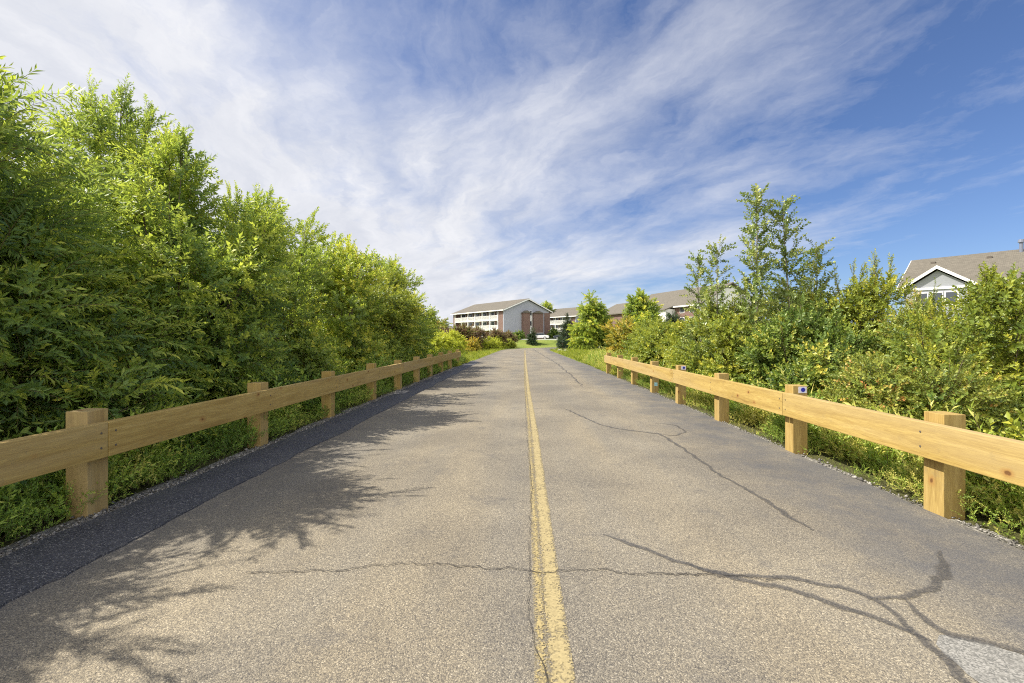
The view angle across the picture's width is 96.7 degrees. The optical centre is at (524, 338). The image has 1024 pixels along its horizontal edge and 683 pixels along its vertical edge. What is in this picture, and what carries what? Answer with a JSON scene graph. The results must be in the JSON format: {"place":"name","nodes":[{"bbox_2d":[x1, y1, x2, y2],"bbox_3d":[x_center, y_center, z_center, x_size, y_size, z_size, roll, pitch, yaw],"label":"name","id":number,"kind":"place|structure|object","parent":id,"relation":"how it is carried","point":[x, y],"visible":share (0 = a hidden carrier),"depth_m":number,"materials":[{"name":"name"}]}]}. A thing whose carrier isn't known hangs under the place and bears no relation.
{"place":"outdoors","nodes":[
{"label":"outdoors","id":0,"kind":"place"},
{"bbox_2d":[452,347,506,366],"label":"lawn grass","id":1,"kind":"structure","parent":0,"point":[472,355],"depth_m":44.25,"materials":[{"name":"green plant"}]},
{"bbox_2d":[0,347,1023,682],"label":"road","id":2,"kind":"structure","parent":0,"point":[526,515],"depth_m":3.21,"materials":[{"name":"grey asphalt"}]},
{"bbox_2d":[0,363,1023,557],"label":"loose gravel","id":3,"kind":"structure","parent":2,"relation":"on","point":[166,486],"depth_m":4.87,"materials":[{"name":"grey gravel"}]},
{"bbox_2d":[0,340,1023,547],"bbox_3d":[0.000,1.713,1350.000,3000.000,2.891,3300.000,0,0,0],"label":"ground","id":4,"kind":"structure","parent":0,"point":[980,517],"depth_m":5.58,"materials":[{"name":"green plant"}]},
{"bbox_2d":[0,416,32,440],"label":"shrub","id":5,"kind":"object","parent":4,"relation":"on","point":[25,431],"visible":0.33,"depth_m":4.54,"materials":[{"name":"green plant"}]},
{"bbox_2d":[0,332,192,520],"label":"shrub","id":6,"kind":"object","parent":4,"relation":"on","point":[132,401],"visible":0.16,"depth_m":5.67,"materials":[{"name":"green plant"}]},
{"bbox_2d":[0,55,230,534],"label":"willow tree","id":7,"kind":"object","parent":4,"relation":"on","point":[59,293],"visible":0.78,"depth_m":5.48,"materials":[{"name":"green plant"}]},
{"bbox_2d":[23,68,242,333],"bbox_3d":[-8.469,-1.322,9.771,4.488,8.491,4.923,0,0,24],"label":"willow tree","id":8,"kind":"object","parent":4,"relation":"on","point":[99,139],"visible":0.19,"depth_m":8.95,"materials":[{"name":"green plant"}]},
{"bbox_2d":[42,168,241,350],"bbox_3d":[-9.853,-0.284,10.457,6.026,7.508,6.226,0,0,-20],"label":"broadleaf tree","id":9,"kind":"object","parent":4,"relation":"on","point":[191,269],"depth_m":10.34,"materials":[{"name":"green plant"}]},
{"bbox_2d":[16,122,322,448],"bbox_3d":[-6.918,-0.578,8.896,5.711,7.128,5.062,0,0,0],"label":"willow tree","id":10,"kind":"object","parent":4,"relation":"on","point":[220,266],"visible":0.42,"depth_m":8.26,"materials":[{"name":"green plant"}]},
{"bbox_2d":[0,367,452,557],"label":"gravel strip","id":11,"kind":"object","parent":4,"relation":"on","point":[24,540],"visible":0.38,"depth_m":4.80,"materials":[{"name":"grey gravel"}]},
{"bbox_2d":[0,349,460,518],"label":"guardrail","id":12,"kind":"object","parent":4,"relation":"on","point":[83,445],"visible":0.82,"depth_m":4.51,"materials":[{"name":"brown wood"}]},
{"bbox_2d":[0,347,466,546],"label":"undergrowth","id":13,"kind":"object","parent":4,"relation":"on","point":[29,502],"visible":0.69,"depth_m":5.19,"materials":[{"name":"green plant"}]},
{"bbox_2d":[175,320,296,451],"bbox_3d":[-5.537,1.153,8.566,2.402,3.009,2.165,0,0,0],"label":"shrub","id":14,"kind":"object","parent":4,"relation":"on","point":[214,394],"visible":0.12,"depth_m":8.30,"materials":[{"name":"green plant"}]},
{"bbox_2d":[226,247,335,348],"bbox_3d":[-10.402,-0.326,17.393,6.394,7.872,6.860,0,0,-22],"label":"broadleaf tree","id":15,"kind":"object","parent":4,"relation":"on","point":[285,323],"depth_m":16.90,"materials":[{"name":"green plant"}]},
{"bbox_2d":[207,180,361,414],"bbox_3d":[-6.579,-0.603,12.233,5.132,7.091,4.661,0,0,-43],"label":"broadleaf tree","id":16,"kind":"object","parent":4,"relation":"on","point":[298,311],"visible":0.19,"depth_m":11.53,"materials":[{"name":"green plant"}]},
{"bbox_2d":[272,318,344,381],"bbox_3d":[-5.690,1.013,11.580,2.425,3.347,2.508,0,0,0],"label":"shrub","id":17,"kind":"object","parent":4,"relation":"on","point":[312,352],"visible":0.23,"depth_m":11.20,"materials":[{"name":"green plant"}]},
{"bbox_2d":[265,231,395,371],"bbox_3d":[-6.992,-0.539,16.153,4.955,6.897,4.866,0,0,0],"label":"broadleaf tree","id":18,"kind":"object","parent":4,"relation":"on","point":[349,294],"visible":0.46,"depth_m":15.44,"materials":[{"name":"green plant"}]},
{"bbox_2d":[332,329,381,370],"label":"shrub","id":19,"kind":"object","parent":4,"relation":"on","point":[357,352],"visible":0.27,"depth_m":14.86,"materials":[{"name":"green plant"}]},
{"bbox_2d":[326,249,430,369],"bbox_3d":[-7.216,-0.640,20.194,5.966,7.083,6.038,0,0,0],"label":"broadleaf tree","id":20,"kind":"object","parent":4,"relation":"on","point":[401,312],"visible":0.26,"depth_m":19.87,"materials":[{"name":"green plant"}]},
{"bbox_2d":[382,325,415,388],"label":"shrub","id":21,"kind":"object","parent":4,"relation":"on","point":[401,355],"visible":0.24,"depth_m":19.30,"materials":[{"name":"green plant"}]},
{"bbox_2d":[365,253,441,355],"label":"broadleaf tree","id":22,"kind":"object","parent":4,"relation":"on","point":[423,330],"visible":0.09,"depth_m":25.07,"materials":[{"name":"green plant"}]},
{"bbox_2d":[406,290,443,357],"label":"broadleaf tree","id":23,"kind":"object","parent":4,"relation":"on","point":[431,312],"visible":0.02,"depth_m":29.71,"materials":[{"name":"green plant"}]},
{"bbox_2d":[425,332,447,355],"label":"shrub","id":24,"kind":"object","parent":4,"relation":"on","point":[437,343],"visible":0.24,"depth_m":35.65,"materials":[{"name":"green plant"}]},
{"bbox_2d":[430,318,452,330],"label":"broadleaf tree","id":25,"kind":"object","parent":4,"relation":"on","point":[444,322],"visible":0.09,"depth_m":103.26,"materials":[{"name":"green plant"}]},
{"bbox_2d":[433,328,455,353],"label":"shrub","id":26,"kind":"object","parent":4,"relation":"on","point":[449,341],"visible":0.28,"depth_m":42.80,"materials":[{"name":"green plant"}]},
{"bbox_2d":[446,328,469,352],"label":"shrub","id":27,"kind":"object","parent":4,"relation":"on","point":[460,342],"visible":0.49,"depth_m":51.97,"materials":[{"name":"green plant"}]},
{"bbox_2d":[444,322,476,348],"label":"bush","id":28,"kind":"object","parent":4,"relation":"on","point":[466,331],"visible":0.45,"depth_m":60.67,"materials":[{"name":"brown plant"}]},
{"bbox_2d":[462,336,481,351],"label":"shrub","id":29,"kind":"object","parent":4,"relation":"on","point":[472,344],"visible":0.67,"depth_m":57.35,"materials":[{"name":"yellow plant"}]},
{"bbox_2d":[471,324,487,347],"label":"bush","id":30,"kind":"object","parent":4,"relation":"on","point":[480,332],"visible":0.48,"depth_m":65.50,"materials":[{"name":"brown plant"}]},
{"bbox_2d":[479,336,502,349],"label":"shrub","id":31,"kind":"object","parent":4,"relation":"on","point":[492,343],"visible":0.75,"depth_m":67.42,"materials":[{"name":"green plant"}]},
{"bbox_2d":[484,328,507,345],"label":"bush","id":32,"kind":"object","parent":4,"relation":"on","point":[494,332],"visible":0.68,"depth_m":75.10,"materials":[{"name":"brown plant"}]},
{"bbox_2d":[494,336,508,348],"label":"shrub","id":33,"kind":"object","parent":4,"relation":"on","point":[499,340],"visible":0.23,"depth_m":74.69,"materials":[{"name":"green plant"}]},
{"bbox_2d":[451,298,552,338],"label":"apartment building","id":34,"kind":"structure","parent":4,"relation":"on","point":[525,315],"depth_m":115.38,"materials":[{"name":"white brick"}]},
{"bbox_2d":[503,338,518,347],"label":"shrub","id":35,"kind":"object","parent":4,"relation":"on","point":[511,344],"visible":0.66,"depth_m":80.63,"materials":[{"name":"green plant"}]},
{"bbox_2d":[504,329,518,342],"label":"purple tree","id":36,"kind":"object","parent":4,"relation":"on","point":[512,336],"visible":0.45,"depth_m":83.05,"materials":[{"name":"brown plant"}]},
{"bbox_2d":[513,329,526,339],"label":"shrub","id":37,"kind":"object","parent":4,"relation":"on","point":[520,335],"visible":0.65,"depth_m":103.61,"materials":[{"name":"green plant"}]},
{"bbox_2d":[526,327,541,345],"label":"spruce tree","id":38,"kind":"object","parent":4,"relation":"on","point":[532,337],"visible":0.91,"depth_m":97.52,"materials":[{"name":"green plant"}]},
{"bbox_2d":[535,333,548,338],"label":"parked car","id":39,"kind":"object","parent":4,"relation":"on","point":[542,335],"visible":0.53,"depth_m":105.71,"materials":[{"name":"white paint"}]},
{"bbox_2d":[540,300,555,311],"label":"broadleaf tree","id":40,"kind":"object","parent":4,"relation":"on","point":[547,305],"visible":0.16,"depth_m":148.42,"materials":[{"name":"green plant"}]},
{"bbox_2d":[546,327,558,338],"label":"shrub","id":41,"kind":"object","parent":4,"relation":"on","point":[553,332],"visible":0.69,"depth_m":115.09,"materials":[{"name":"green plant"}]},
{"bbox_2d":[556,336,567,349],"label":"shrub","id":42,"kind":"object","parent":4,"relation":"on","point":[562,344],"visible":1,"depth_m":61.47,"materials":[{"name":"green plant"}]},
{"bbox_2d":[555,312,573,348],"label":"spruce tree","id":43,"kind":"object","parent":4,"relation":"on","point":[564,326],"visible":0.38,"depth_m":74.81,"materials":[{"name":"green plant"}]},
{"bbox_2d":[550,307,585,334],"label":"apartment building","id":44,"kind":"structure","parent":4,"relation":"on","point":[557,316],"depth_m":141.47,"materials":[{"name":"white brick"}]},
{"bbox_2d":[549,347,624,375],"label":"lawn grass","id":45,"kind":"structure","parent":4,"relation":"on","point":[572,353],"depth_m":44.73,"materials":[{"name":"green plant"}]},
{"bbox_2d":[565,289,613,349],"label":"broadleaf tree","id":46,"kind":"object","parent":4,"relation":"on","point":[589,333],"visible":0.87,"depth_m":67.78,"materials":[{"name":"green plant"}]},
{"bbox_2d":[599,314,636,355],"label":"shrub","id":47,"kind":"object","parent":4,"relation":"on","point":[614,339],"visible":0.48,"depth_m":40.38,"materials":[{"name":"yellow plant"}]},
{"bbox_2d":[618,323,654,355],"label":"shrub","id":48,"kind":"object","parent":4,"relation":"on","point":[631,341],"visible":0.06,"depth_m":28.37,"materials":[{"name":"green plant"}]},
{"bbox_2d":[621,287,662,332],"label":"broadleaf tree","id":49,"kind":"object","parent":4,"relation":"on","point":[638,305],"visible":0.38,"depth_m":57.11,"materials":[{"name":"green plant"}]},
{"bbox_2d":[624,315,675,368],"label":"shrub","id":50,"kind":"object","parent":4,"relation":"on","point":[646,349],"visible":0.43,"depth_m":22.11,"materials":[{"name":"green plant"}]},
{"bbox_2d":[625,315,676,338],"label":"shrub","id":51,"kind":"object","parent":4,"relation":"on","point":[644,323],"visible":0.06,"depth_m":36.30,"materials":[{"name":"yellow plant"}]},
{"bbox_2d":[598,282,750,335],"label":"apartment building","id":52,"kind":"structure","parent":4,"relation":"on","point":[671,301],"depth_m":98.89,"materials":[{"name":"red brick"}]},
{"bbox_2d":[663,311,685,323],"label":"spruce tree","id":53,"kind":"object","parent":4,"relation":"on","point":[675,318],"visible":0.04,"depth_m":49.78,"materials":[{"name":"green plant"}]},
{"bbox_2d":[656,312,713,368],"bbox_3d":[6.746,1.003,17.978,3.614,4.329,3.682,0,0,0],"label":"shrub","id":54,"kind":"object","parent":4,"relation":"on","point":[673,337],"visible":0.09,"depth_m":17.80,"materials":[{"name":"green plant"}]},
{"bbox_2d":[672,250,718,360],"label":"poplar tree","id":55,"kind":"object","parent":4,"relation":"on","point":[699,296],"visible":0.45,"depth_m":16.31,"materials":[{"name":"green plant"}]},
{"bbox_2d":[691,234,740,379],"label":"poplar tree","id":56,"kind":"object","parent":4,"relation":"on","point":[715,261],"visible":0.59,"depth_m":13.84,"materials":[{"name":"green plant"}]},
{"bbox_2d":[669,287,764,420],"bbox_3d":[6.218,0.629,13.802,3.772,4.720,3.357,0,0,0],"label":"shrub","id":57,"kind":"object","parent":4,"relation":"on","point":[709,366],"visible":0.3,"depth_m":13.40,"materials":[{"name":"green plant"}]},
{"bbox_2d":[727,182,780,376],"bbox_3d":[6.562,-0.845,12.952,1.394,7.438,1.500,0,0,36],"label":"poplar tree","id":58,"kind":"object","parent":4,"relation":"on","point":[758,276],"visible":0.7,"depth_m":12.91,"materials":[{"name":"green plant"}]},
{"bbox_2d":[761,194,819,349],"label":"poplar tree","id":59,"kind":"object","parent":4,"relation":"on","point":[792,252],"visible":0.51,"depth_m":13.01,"materials":[{"name":"green plant"}]},
{"bbox_2d":[745,273,850,379],"bbox_3d":[8.496,0.505,14.283,3.488,5.177,3.453,0,0,42],"label":"shrub","id":60,"kind":"object","parent":4,"relation":"on","point":[771,299],"visible":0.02,"depth_m":14.06,"materials":[{"name":"green plant"}]},
{"bbox_2d":[582,346,1023,541],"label":"undergrowth","id":61,"kind":"object","parent":4,"relation":"on","point":[994,496],"visible":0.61,"depth_m":5.58,"materials":[{"name":"green plant"}]},
{"bbox_2d":[583,363,1023,550],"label":"gravel strip","id":62,"kind":"object","parent":4,"relation":"on","point":[955,520],"visible":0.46,"depth_m":4.50,"materials":[{"name":"grey gravel"}]},
{"bbox_2d":[731,288,881,435],"bbox_3d":[6.297,0.904,10.398,3.143,4.178,3.427,0,0,20],"label":"shrub","id":63,"kind":"object","parent":4,"relation":"on","point":[803,355],"visible":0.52,"depth_m":10.33,"materials":[{"name":"green plant"}]},
{"bbox_2d":[604,353,1023,519],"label":"guardrail","id":64,"kind":"object","parent":4,"relation":"on","point":[950,448],"visible":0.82,"depth_m":4.55,"materials":[{"name":"brown wood"}]},
{"bbox_2d":[790,236,839,315],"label":"poplar tree","id":65,"kind":"object","parent":4,"relation":"on","point":[814,266],"visible":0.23,"depth_m":13.29,"materials":[{"name":"green plant"}]},
{"bbox_2d":[805,248,916,343],"bbox_3d":[9.107,0.319,12.703,3.755,5.517,3.524,0,0,-19],"label":"shrub","id":66,"kind":"object","parent":4,"relation":"on","point":[864,305],"visible":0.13,"depth_m":12.32,"materials":[{"name":"green plant"}]},
{"bbox_2d":[814,324,1023,475],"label":"shrub","id":67,"kind":"object","parent":4,"relation":"on","point":[864,383],"visible":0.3,"depth_m":6.41,"materials":[{"name":"green plant"}]},
{"bbox_2d":[854,277,1005,365],"bbox_3d":[8.729,0.890,10.194,3.443,4.238,3.802,0,0,0],"label":"shrub","id":68,"kind":"object","parent":4,"relation":"on","point":[896,320],"visible":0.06,"depth_m":9.58,"materials":[{"name":"green plant"}]},
{"bbox_2d":[866,261,1023,424],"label":"shrub","id":69,"kind":"object","parent":4,"relation":"on","point":[1000,295],"visible":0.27,"depth_m":6.94,"materials":[{"name":"green plant"}]},
{"bbox_2d":[966,408,1023,525],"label":"shrub","id":70,"kind":"object","parent":4,"relation":"on","point":[1017,429],"visible":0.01,"depth_m":4.96,"materials":[{"name":"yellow plant"}]},
{"bbox_2d":[990,316,1023,342],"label":"shrub","id":71,"kind":"object","parent":4,"relation":"on","point":[1007,330],"visible":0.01,"depth_m":11.01,"materials":[{"name":"green plant"}]},
{"bbox_2d":[0,0,1023,326],"label":"sky","id":72,"kind":"structure","parent":0,"point":[553,151],"materials":[{"name":"blue"}]},
{"bbox_2d":[896,239,1023,345],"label":"house","id":73,"kind":"structure","parent":0,"point":[959,271],"depth_m":47.93,"materials":[{"name":"grey"}]},
{"bbox_2d":[915,292,927,305],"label":"window","id":74,"kind":"structure","parent":73,"relation":"in","point":[925,294],"depth_m":47.49,"materials":[{"name":"white paint"}]},
{"bbox_2d":[932,291,942,303],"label":"window","id":75,"kind":"structure","parent":73,"relation":"in","point":[938,294],"depth_m":46.70,"materials":[{"name":"white paint"}]},
{"bbox_2d":[945,291,958,304],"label":"window","id":76,"kind":"structure","parent":73,"relation":"in","point":[948,294],"depth_m":45.93,"materials":[{"name":"grey glass"}]}
]}

